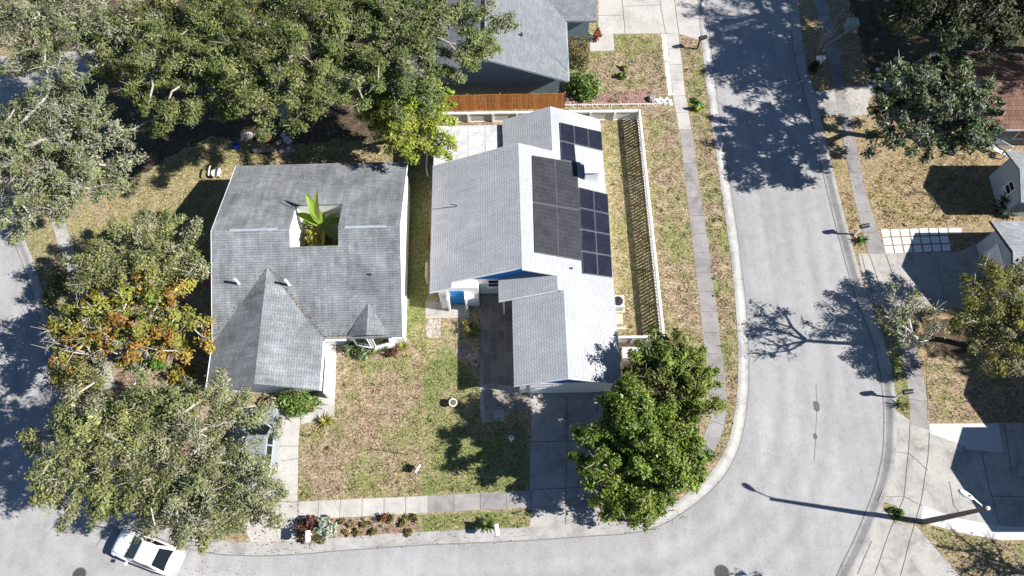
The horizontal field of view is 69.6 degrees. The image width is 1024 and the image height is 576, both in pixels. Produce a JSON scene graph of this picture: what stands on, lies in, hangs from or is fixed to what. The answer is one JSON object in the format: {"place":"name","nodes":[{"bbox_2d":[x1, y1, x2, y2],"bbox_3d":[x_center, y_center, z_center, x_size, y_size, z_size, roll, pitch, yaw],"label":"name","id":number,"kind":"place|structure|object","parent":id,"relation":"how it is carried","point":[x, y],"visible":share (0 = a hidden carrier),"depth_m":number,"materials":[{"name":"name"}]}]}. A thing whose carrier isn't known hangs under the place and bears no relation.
{"place":"outdoors","nodes":[
{"label":"outdoors","id":0,"kind":"place"},
{"bbox_2d":[0,50,99,117],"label":"driveway","id":1,"kind":"structure","parent":0,"point":[11,86],"depth_m":55.90,"materials":[{"name":"concrete"}]},
{"bbox_2d":[48,204,115,389],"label":"sidewalk","id":2,"kind":"structure","parent":0,"point":[65,244],"depth_m":50.05,"materials":[{"name":"concrete"}]},
{"bbox_2d":[234,405,299,541],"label":"driveway","id":3,"kind":"structure","parent":0,"point":[288,443],"depth_m":44.10,"materials":[{"name":"concrete"}]},
{"bbox_2d":[242,407,281,483],"bbox_3d":[-15.071,9.309,44.089,2.170,1.690,4.606,-2,67,-1],"label":"parked car","id":4,"kind":"object","parent":3,"relation":"on","point":[270,445],"visible":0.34,"depth_m":43.71,"materials":[{"name":"silver metal"}]},
{"bbox_2d":[301,345,336,423],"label":"path","id":5,"kind":"structure","parent":0,"point":[319,412],"depth_m":45.95,"materials":[{"name":"concrete"}]},
{"bbox_2d":[298,353,422,500],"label":"lawn","id":6,"kind":"structure","parent":0,"point":[359,377],"depth_m":45.08,"materials":[{"name":"plant"}]},
{"bbox_2d":[297,496,426,518],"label":"sidewalk","id":7,"kind":"structure","parent":0,"point":[366,507],"depth_m":43.43,"materials":[{"name":"concrete"}]},
{"bbox_2d":[0,0,725,541],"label":"land","id":8,"kind":"structure","parent":0,"point":[42,244],"depth_m":49.08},
{"bbox_2d":[37,264,67,316],"bbox_3d":[-30.364,-0.117,48.328,1.825,1.633,3.868,0,66,0],"label":"bush","id":9,"kind":"object","parent":8,"relation":"on","point":[53,286],"visible":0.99,"depth_m":48.41,"materials":[{"name":"green plant"}]},
{"bbox_2d":[43,303,101,394],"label":"maple tree","id":10,"kind":"object","parent":8,"relation":"on","point":[62,367],"visible":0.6,"depth_m":43.06,"materials":[{"name":"green plant"}]},
{"bbox_2d":[50,357,94,404],"bbox_3d":[-27.721,5.405,45.916,2.543,1.673,3.609,0,66,0],"label":"bush","id":11,"kind":"object","parent":8,"relation":"on","point":[90,363],"visible":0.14,"depth_m":45.99,"materials":[{"name":"green plant"}]},
{"bbox_2d":[30,295,139,367],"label":"tree","id":12,"kind":"object","parent":8,"relation":"on","point":[90,353],"visible":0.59,"depth_m":42.95,"materials":[{"name":"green plant"}]},
{"bbox_2d":[0,73,182,247],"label":"oak tree","id":13,"kind":"object","parent":8,"relation":"on","point":[20,182],"visible":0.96,"depth_m":43.28,"materials":[{"name":"green plant"}]},
{"bbox_2d":[0,0,185,95],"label":"oak tree","id":14,"kind":"object","parent":8,"relation":"on","point":[44,20],"visible":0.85,"depth_m":45.01,"materials":[{"name":"green plant"}]},
{"bbox_2d":[15,352,201,536],"bbox_3d":[-21.403,8.764,40.664,9.678,8.687,9.771,0,66,0],"label":"oak tree","id":15,"kind":"object","parent":8,"relation":"on","point":[70,429],"visible":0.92,"depth_m":38.03,"materials":[{"name":"green plant"}]},
{"bbox_2d":[53,204,213,302],"bbox_3d":[-23.305,-1.408,46.689,9.468,5.723,6.391,-18,68,-8],"label":"oak tree","id":16,"kind":"object","parent":8,"relation":"on","point":[144,253],"visible":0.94,"depth_m":45.04,"materials":[{"name":"green plant"}]},
{"bbox_2d":[57,267,215,368],"bbox_3d":[-21.828,2.378,44.651,8.973,6.450,6.043,0,66,0],"label":"maple tree","id":17,"kind":"object","parent":8,"relation":"on","point":[150,296],"visible":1,"depth_m":42.80,"materials":[{"name":"green plant"}]},
{"bbox_2d":[97,251,236,504],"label":"ground litter","id":18,"kind":"object","parent":8,"relation":"on","point":[201,305],"visible":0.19,"depth_m":47.10,"materials":[{"name":"brown plant"}]},
{"bbox_2d":[140,352,170,371],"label":"bush","id":19,"kind":"object","parent":18,"relation":"on","point":[156,364],"visible":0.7,"depth_m":46.23,"materials":[{"name":"green plant"}]},
{"bbox_2d":[165,363,198,385],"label":"bush","id":20,"kind":"object","parent":18,"relation":"on","point":[179,372],"visible":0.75,"depth_m":45.92,"materials":[{"name":"yellow plant"}]},
{"bbox_2d":[167,331,198,357],"bbox_3d":[-20.815,3.475,46.400,1.883,0.965,1.781,33,71,13],"label":"bromeliad","id":21,"kind":"object","parent":18,"relation":"on","point":[186,344],"visible":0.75,"depth_m":46.47,"materials":[{"name":"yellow plant"}]},
{"bbox_2d":[84,0,309,138],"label":"oak tree","id":22,"kind":"object","parent":8,"relation":"on","point":[185,55],"visible":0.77,"depth_m":44.56,"materials":[{"name":"green plant"}]},
{"bbox_2d":[107,365,289,561],"bbox_3d":[-16.323,9.984,40.494,9.502,8.002,10.073,0,66,0],"label":"oak tree","id":23,"kind":"object","parent":8,"relation":"on","point":[187,481],"visible":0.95,"depth_m":38.12,"materials":[{"name":"green plant"}]},
{"bbox_2d":[128,471,286,545],"bbox_3d":[-16.241,12.189,40.535,8.887,6.167,4.140,0,66,0],"label":"oak tree","id":24,"kind":"object","parent":8,"relation":"on","point":[247,510],"visible":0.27,"depth_m":38.49,"materials":[{"name":"green plant"}]},
{"bbox_2d":[38,0,433,182],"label":"ground litter","id":25,"kind":"object","parent":8,"relation":"on","point":[338,121],"visible":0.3,"depth_m":54.34,"materials":[{"name":"brown plant"}]},
{"bbox_2d":[66,135,408,365],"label":"lawn","id":26,"kind":"structure","parent":8,"relation":"on","point":[81,229],"depth_m":52.29,"materials":[{"name":"plant"}]},
{"bbox_2d":[192,0,385,143],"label":"oak tree","id":27,"kind":"object","parent":8,"relation":"on","point":[315,84],"visible":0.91,"depth_m":43.57,"materials":[{"name":"green plant"}]},
{"bbox_2d":[271,389,321,422],"bbox_3d":[-13.459,6.998,45.021,3.336,2.034,1.992,-20,68,-8],"label":"hedge","id":28,"kind":"object","parent":8,"relation":"on","point":[300,403],"visible":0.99,"depth_m":45.03,"materials":[{"name":"green plant"}]},
{"bbox_2d":[206,161,409,397],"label":"house","id":29,"kind":"structure","parent":8,"relation":"on","point":[353,284],"depth_m":45.10,"materials":[{"name":"grey"}]},
{"bbox_2d":[231,385,311,393],"bbox_3d":[-14.909,6.148,45.214,4.700,2.130,0.050,-2,67,-1],"label":"garage door","id":30,"kind":"structure","parent":29,"relation":"in","point":[255,389],"depth_m":45.51,"materials":[{"name":"white paint"}]},
{"bbox_2d":[301,217,333,245],"bbox_3d":[-12.861,-3.122,48.050,1.683,4.558,2.302,0,66,0],"label":"shrub","id":31,"kind":"object","parent":8,"relation":"on","point":[313,240],"visible":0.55,"depth_m":47.41,"materials":[{"name":"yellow plant"}]},
{"bbox_2d":[296,190,339,245],"bbox_3d":[-11.972,-4.145,47.386,2.360,6.400,3.135,-38,72,-15],"label":"banana plant","id":32,"kind":"object","parent":8,"relation":"on","point":[316,215],"visible":0.87,"depth_m":46.96,"materials":[{"name":"green plant"}]},
{"bbox_2d":[301,514,418,538],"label":"ground litter","id":33,"kind":"object","parent":8,"relation":"on","point":[392,527],"visible":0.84,"depth_m":43.00,"materials":[{"name":"brown plant"}]},
{"bbox_2d":[293,515,319,543],"bbox_3d":[-11.843,13.768,42.546,1.756,1.144,1.526,-34,71,-14],"label":"shrub","id":34,"kind":"object","parent":33,"relation":"on","point":[310,523],"visible":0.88,"depth_m":42.55,"materials":[{"name":"red plant"}]},
{"bbox_2d":[314,514,337,542],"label":"shrub","id":35,"kind":"object","parent":33,"relation":"on","point":[323,528],"visible":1,"depth_m":42.52,"materials":[{"name":"green plant"}]},
{"bbox_2d":[336,339,411,356],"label":"ground litter","id":36,"kind":"object","parent":8,"relation":"on","point":[339,352],"visible":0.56,"depth_m":47.28,"materials":[{"name":"brown plant"}]},
{"bbox_2d":[352,74,458,165],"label":"tree","id":37,"kind":"object","parent":8,"relation":"on","point":[383,124],"visible":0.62,"depth_m":47.61,"materials":[{"name":"green plant"}]},
{"bbox_2d":[306,0,520,124],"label":"oak tree","id":38,"kind":"object","parent":8,"relation":"on","point":[408,28],"visible":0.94,"depth_m":44.37,"materials":[{"name":"green plant"}]},
{"bbox_2d":[416,110,502,166],"bbox_3d":[-4.047,-11.725,54.182,8.360,0.050,3.330,-32,70,-13],"label":"fence","id":39,"kind":"object","parent":8,"relation":"on","point":[422,160],"visible":0.3,"depth_m":54.30,"materials":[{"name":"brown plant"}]},
{"bbox_2d":[456,318,469,352],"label":"pavers","id":40,"kind":"object","parent":8,"relation":"on","point":[462,341],"visible":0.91,"depth_m":47.54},
{"bbox_2d":[462,319,482,336],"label":"shrub","id":41,"kind":"object","parent":8,"relation":"on","point":[467,329],"visible":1,"depth_m":47.49,"materials":[{"name":"green plant"}]},
{"bbox_2d":[403,0,596,95],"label":"house","id":42,"kind":"structure","parent":8,"relation":"on","point":[533,56],"depth_m":53.40,"materials":[{"name":"grey"}]},
{"bbox_2d":[442,92,565,110],"bbox_3d":[-0.874,-13.713,54.051,9.555,1.800,0.175,-1,67,-1],"label":"wooden fence","id":43,"kind":"object","parent":8,"relation":"on","point":[513,101],"visible":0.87,"depth_m":53.96,"materials":[{"name":"brown wood"}]},
{"bbox_2d":[479,383,531,421],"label":"patio","id":44,"kind":"structure","parent":8,"relation":"on","point":[498,413],"depth_m":46.08,"materials":[{"name":"concrete"}]},
{"bbox_2d":[483,390,492,419],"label":"pavers","id":45,"kind":"object","parent":44,"relation":"on","point":[489,416],"visible":1,"depth_m":45.87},
{"bbox_2d":[494,391,530,408],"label":"pavers","id":46,"kind":"object","parent":44,"relation":"on","point":[523,402],"visible":1,"depth_m":45.99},
{"bbox_2d":[480,296,531,383],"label":"patio","id":47,"kind":"structure","parent":8,"relation":"on","point":[490,299],"depth_m":47.55,"materials":[{"name":"grey concrete"}]},
{"bbox_2d":[484,301,511,383],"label":"pavers","id":48,"kind":"object","parent":47,"relation":"on","point":[508,342],"visible":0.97,"depth_m":47.52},
{"bbox_2d":[429,107,620,392],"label":"house","id":49,"kind":"structure","parent":8,"relation":"on","point":[520,208],"depth_m":46.28,"materials":[{"name":"grey"}]},
{"bbox_2d":[450,291,463,303],"bbox_3d":[-3.545,0.635,47.633,0.800,2.070,0.097,-1,67,0],"label":"door","id":50,"kind":"structure","parent":49,"relation":"in","point":[456,296],"depth_m":47.58,"materials":[{"name":"blue paint"}]},
{"bbox_2d":[529,382,602,392],"bbox_3d":[3.280,6.123,45.197,4.400,2.180,0.045,-1,67,0],"label":"garage door","id":51,"kind":"structure","parent":49,"relation":"in","point":[570,387],"depth_m":45.15,"materials":[{"name":"white paint"}]},
{"bbox_2d":[101,47,1003,568],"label":"weeds","id":52,"kind":"object","parent":8,"relation":"on","point":[375,519],"visible":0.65,"depth_m":47.22,"materials":[{"name":"green plant"}]},
{"bbox_2d":[89,35,1023,575],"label":"grass","id":53,"kind":"structure","parent":8,"relation":"on","point":[713,143],"depth_m":49.31,"materials":[{"name":"green plant"}]},
{"bbox_2d":[568,35,589,69],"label":"hedge","id":54,"kind":"object","parent":8,"relation":"on","point":[584,47],"visible":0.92,"depth_m":55.50,"materials":[{"name":"green plant"}]},
{"bbox_2d":[560,66,604,104],"bbox_3d":[5.299,-15.355,54.469,2.627,2.672,3.098,-37,72,-15],"label":"bush","id":55,"kind":"object","parent":8,"relation":"on","point":[583,85],"visible":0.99,"depth_m":54.56,"materials":[{"name":"green plant"}]},
{"bbox_2d":[564,90,602,105],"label":"ground litter","id":56,"kind":"object","parent":8,"relation":"on","point":[569,99],"visible":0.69,"depth_m":55.17,"materials":[{"name":"brown plant"}]},
{"bbox_2d":[565,102,670,106],"bbox_3d":[7.875,-13.673,54.912,7.922,0.190,0.237,-1,67,-1],"label":"stone edging","id":57,"kind":"object","parent":8,"relation":"on","point":[619,105],"visible":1,"depth_m":54.87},
{"bbox_2d":[600,90,649,103],"bbox_3d":[8.583,-14.332,55.309,4.042,0.050,1.244,0,66,0],"label":"flower bed","id":58,"kind":"object","parent":8,"relation":"on","point":[632,97],"visible":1,"depth_m":55.27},
{"bbox_2d":[566,378,717,532],"bbox_3d":[7.078,9.277,41.196,8.059,7.333,7.352,-35,71,-14],"label":"tree","id":59,"kind":"object","parent":8,"relation":"on","point":[644,440],"visible":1,"depth_m":39.46,"materials":[{"name":"green plant"}]},
{"bbox_2d":[610,334,695,462],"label":"ground litter","id":60,"kind":"object","parent":8,"relation":"on","point":[624,344],"visible":0.05,"depth_m":46.99,"materials":[{"name":"brown plant"}]},
{"bbox_2d":[661,34,672,95],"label":"gravel","id":61,"kind":"structure","parent":8,"relation":"on","point":[666,58],"depth_m":56.56,"materials":[{"name":"gravel"}]},
{"bbox_2d":[619,325,727,430],"bbox_3d":[9.498,5.655,43.587,6.428,5.783,5.341,37,71,15],"label":"tree","id":62,"kind":"object","parent":8,"relation":"on","point":[658,361],"visible":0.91,"depth_m":41.82,"materials":[{"name":"green plant"}]},
{"bbox_2d":[406,160,430,354],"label":"lawn","id":63,"kind":"structure","parent":0,"point":[415,266],"depth_m":50.02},
{"bbox_2d":[0,0,883,575],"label":"road","id":64,"kind":"structure","parent":0,"point":[776,500],"depth_m":45.58,"materials":[{"name":"asphalt"}]},
{"bbox_2d":[111,529,185,575],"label":"parked car","id":65,"kind":"object","parent":64,"relation":"on","point":[158,559],"visible":0.9,"depth_m":41.51,"materials":[{"name":"white paint"}]},
{"bbox_2d":[2,0,748,554],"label":"kerb","id":66,"kind":"structure","parent":64,"relation":"on","point":[506,534],"depth_m":43.72,"materials":[{"name":"concrete"}]},
{"bbox_2d":[2,0,883,575],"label":"gutter line","id":67,"kind":"object","parent":64,"relation":"on","point":[610,534],"visible":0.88,"depth_m":45.28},
{"bbox_2d":[788,0,896,575],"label":"kerb","id":68,"kind":"structure","parent":64,"relation":"on","point":[859,545],"depth_m":48.24,"materials":[{"name":"concrete"}]},
{"bbox_2d":[426,301,468,317],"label":"patio","id":69,"kind":"structure","parent":0,"point":[435,310],"depth_m":48.38,"materials":[{"name":"concrete"}]},
{"bbox_2d":[422,336,526,495],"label":"lawn","id":70,"kind":"structure","parent":0,"point":[506,456],"depth_m":45.05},
{"bbox_2d":[426,318,440,337],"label":"gravel","id":71,"kind":"structure","parent":70,"relation":"on","point":[433,328],"depth_m":47.91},
{"bbox_2d":[422,510,532,530],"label":"lawn","id":72,"kind":"structure","parent":0,"point":[468,518],"depth_m":43.16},
{"bbox_2d":[427,490,531,512],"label":"sidewalk","id":73,"kind":"structure","parent":0,"point":[465,502],"depth_m":43.56,"materials":[{"name":"grey concrete"}]},
{"bbox_2d":[530,391,604,526],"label":"driveway","id":74,"kind":"structure","parent":0,"point":[547,466],"depth_m":44.55,"materials":[{"name":"concrete"}]},
{"bbox_2d":[590,33,613,50],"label":"path","id":75,"kind":"structure","parent":0,"point":[605,42],"depth_m":57.34,"materials":[{"name":"concrete"}]},
{"bbox_2d":[563,34,667,95],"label":"lawn","id":76,"kind":"structure","parent":0,"point":[620,43],"depth_m":56.49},
{"bbox_2d":[600,119,661,335],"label":"lawn","id":77,"kind":"structure","parent":0,"point":[620,282],"depth_m":50.91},
{"bbox_2d":[443,109,664,342],"bbox_3d":[2.342,-4.707,50.517,14.686,1.100,17.620,0,66,0],"label":"white fence","id":78,"kind":"object","parent":77,"relation":"on","point":[612,115],"visible":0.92,"depth_m":53.46,"materials":[{"name":"plastic"}]},
{"bbox_2d":[615,295,624,312],"bbox_3d":[6.892,1.003,48.143,0.980,0.900,1.000,0,66,0],"label":"air conditioner","id":79,"kind":"object","parent":77,"relation":"on","point":[619,302],"visible":0.66,"depth_m":47.79,"materials":[{"name":"metal"}]},
{"bbox_2d":[598,0,700,39],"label":"driveway","id":80,"kind":"structure","parent":0,"point":[637,18],"depth_m":58.39,"materials":[{"name":"concrete"}]},
{"bbox_2d":[641,107,706,367],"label":"lawn","id":81,"kind":"structure","parent":0,"point":[672,315],"depth_m":50.94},
{"bbox_2d":[666,34,690,128],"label":"sidewalk","id":82,"kind":"structure","parent":0,"point":[677,82],"depth_m":55.87,"materials":[{"name":"concrete"}]},
{"bbox_2d":[648,34,737,515],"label":"lawn","id":83,"kind":"structure","parent":0,"point":[721,250],"depth_m":50.88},
{"bbox_2d":[660,130,725,492],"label":"sidewalk","id":84,"kind":"structure","parent":0,"point":[712,343],"depth_m":49.19,"materials":[{"name":"grey concrete"}]},
{"bbox_2d":[814,90,869,115],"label":"driveway","id":85,"kind":"structure","parent":0,"point":[827,103],"depth_m":55.03,"materials":[{"name":"concrete"}]},
{"bbox_2d":[814,0,884,253],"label":"sidewalk","id":86,"kind":"structure","parent":0,"point":[874,245],"depth_m":53.88,"materials":[{"name":"grey concrete"}]},
{"bbox_2d":[844,51,937,100],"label":"path","id":87,"kind":"structure","parent":0,"point":[859,92],"depth_m":55.53,"materials":[{"name":"concrete"}]},
{"bbox_2d":[887,322,908,418],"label":"lawn","id":88,"kind":"structure","parent":0,"point":[900,385],"depth_m":46.80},
{"bbox_2d":[853,507,959,575],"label":"driveway","id":89,"kind":"structure","parent":0,"point":[924,556],"depth_m":42.39,"materials":[{"name":"concrete"}]},
{"bbox_2d":[887,307,928,429],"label":"sidewalk","id":90,"kind":"structure","parent":0,"point":[918,413],"depth_m":46.44,"materials":[{"name":"grey concrete"}]},
{"bbox_2d":[798,0,1023,563],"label":"land","id":91,"kind":"structure","parent":0,"point":[973,232],"depth_m":52.46,"materials":[{"name":"plant"}]},
{"bbox_2d":[41,0,1023,575],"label":"fallen leaves","id":92,"kind":"object","parent":91,"relation":"on","point":[539,394],"visible":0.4,"depth_m":47.24,"materials":[{"name":"brown plant"}]},
{"bbox_2d":[817,9,854,54],"bbox_3d":[24.027,-18.786,55.304,2.419,3.572,2.430,0,66,0],"label":"crape myrtle","id":93,"kind":"object","parent":91,"relation":"on","point":[820,49],"visible":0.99,"depth_m":55.52,"materials":[{"name":"plant"}]},
{"bbox_2d":[842,17,859,32],"bbox_3d":[26.615,-20.613,57.629,1.040,0.740,1.000,-3,67,-1],"label":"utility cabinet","id":94,"kind":"object","parent":91,"relation":"on","point":[848,24],"visible":0.99,"depth_m":57.40,"materials":[{"name":"metal"}]},
{"bbox_2d":[870,282,951,351],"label":"tree","id":95,"kind":"object","parent":91,"relation":"on","point":[902,322],"visible":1,"depth_m":43.25,"materials":[{"name":"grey plant"}]},
{"bbox_2d":[881,228,950,252],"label":"pavers","id":96,"kind":"object","parent":91,"relation":"on","point":[916,240],"visible":1,"depth_m":50.47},
{"bbox_2d":[849,0,1023,84],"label":"ground litter","id":97,"kind":"object","parent":91,"relation":"on","point":[875,32],"visible":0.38,"depth_m":57.31,"materials":[{"name":"brown plant"}]},
{"bbox_2d":[860,48,1013,164],"bbox_3d":[27.320,-11.438,49.532,9.170,8.545,9.476,0,66,0],"label":"magnolia tree","id":98,"kind":"object","parent":91,"relation":"on","point":[928,79],"visible":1,"depth_m":46.80,"materials":[{"name":"green plant"}]},
{"bbox_2d":[874,0,1023,64],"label":"oak tree","id":99,"kind":"object","parent":91,"relation":"on","point":[1001,20],"visible":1,"depth_m":48.17,"materials":[{"name":"green plant"}]},
{"bbox_2d":[921,489,989,524],"bbox_3d":[23.465,12.025,40.248,1.815,6.790,0.339,30,70,12],"label":"street lamp","id":100,"kind":"object","parent":91,"relation":"on","point":[963,493],"visible":1,"depth_m":39.26,"materials":[{"name":"metal"}]},
{"bbox_2d":[921,316,1023,357],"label":"ground litter","id":101,"kind":"object","parent":91,"relation":"on","point":[947,345],"visible":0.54,"depth_m":47.61,"materials":[{"name":"brown plant"}]},
{"bbox_2d":[946,253,1023,378],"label":"oak tree","id":102,"kind":"object","parent":91,"relation":"on","point":[991,326],"visible":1,"depth_m":43.54,"materials":[{"name":"green plant"}]},
{"bbox_2d":[959,61,1023,144],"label":"house","id":103,"kind":"structure","parent":91,"relation":"on","point":[1009,75],"depth_m":51.24,"materials":[{"name":"brown tile"}]},
{"bbox_2d":[984,138,1013,158],"bbox_3d":[34.979,-10.081,52.935,1.500,0.950,0.640,36,71,14],"label":"wooden bench","id":104,"kind":"object","parent":91,"relation":"on","point":[997,148],"visible":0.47,"depth_m":52.81,"materials":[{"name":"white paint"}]},
{"bbox_2d":[976,151,1023,306],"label":"house","id":105,"kind":"structure","parent":91,"relation":"on","point":[1003,242],"depth_m":48.84,"materials":[{"name":"grey"}]},
{"bbox_2d":[979,243,1011,303],"bbox_3d":[31.712,-0.924,48.288,0.071,2.130,3.400,0,67,0],"label":"garage door","id":106,"kind":"structure","parent":105,"relation":"in","point":[995,252],"depth_m":48.13,"materials":[{"name":"white metal"}]},
{"bbox_2d":[992,198,1018,219],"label":"bush","id":107,"kind":"object","parent":91,"relation":"on","point":[998,214],"visible":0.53,"depth_m":51.02,"materials":[{"name":"green plant"}]},
{"bbox_2d":[858,238,991,307],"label":"driveway","id":108,"kind":"structure","parent":0,"point":[920,272],"depth_m":49.43,"materials":[{"name":"concrete"}]},
{"bbox_2d":[879,412,1023,534],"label":"driveway","id":109,"kind":"structure","parent":0,"point":[958,466],"depth_m":44.15,"materials":[{"name":"concrete"}]},
{"bbox_2d":[858,422,1023,575],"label":"driveway joint","id":110,"kind":"object","parent":109,"relation":"on","point":[908,453],"visible":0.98,"depth_m":43.67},
{"bbox_2d":[929,424,1002,451],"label":"driveway","id":111,"kind":"structure","parent":0,"point":[984,437],"depth_m":45.15,"materials":[{"name":"concrete"}]},
{"bbox_2d":[917,523,1023,575],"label":"lawn","id":112,"kind":"structure","parent":0,"point":[957,548],"depth_m":42.40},
{"bbox_2d":[920,506,1023,539],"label":"driveway","id":113,"kind":"structure","parent":0,"point":[960,525],"depth_m":42.95,"materials":[{"name":"concrete"}]},
{"bbox_2d":[926,349,1023,422],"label":"lawn","id":114,"kind":"structure","parent":0,"point":[958,391],"depth_m":46.20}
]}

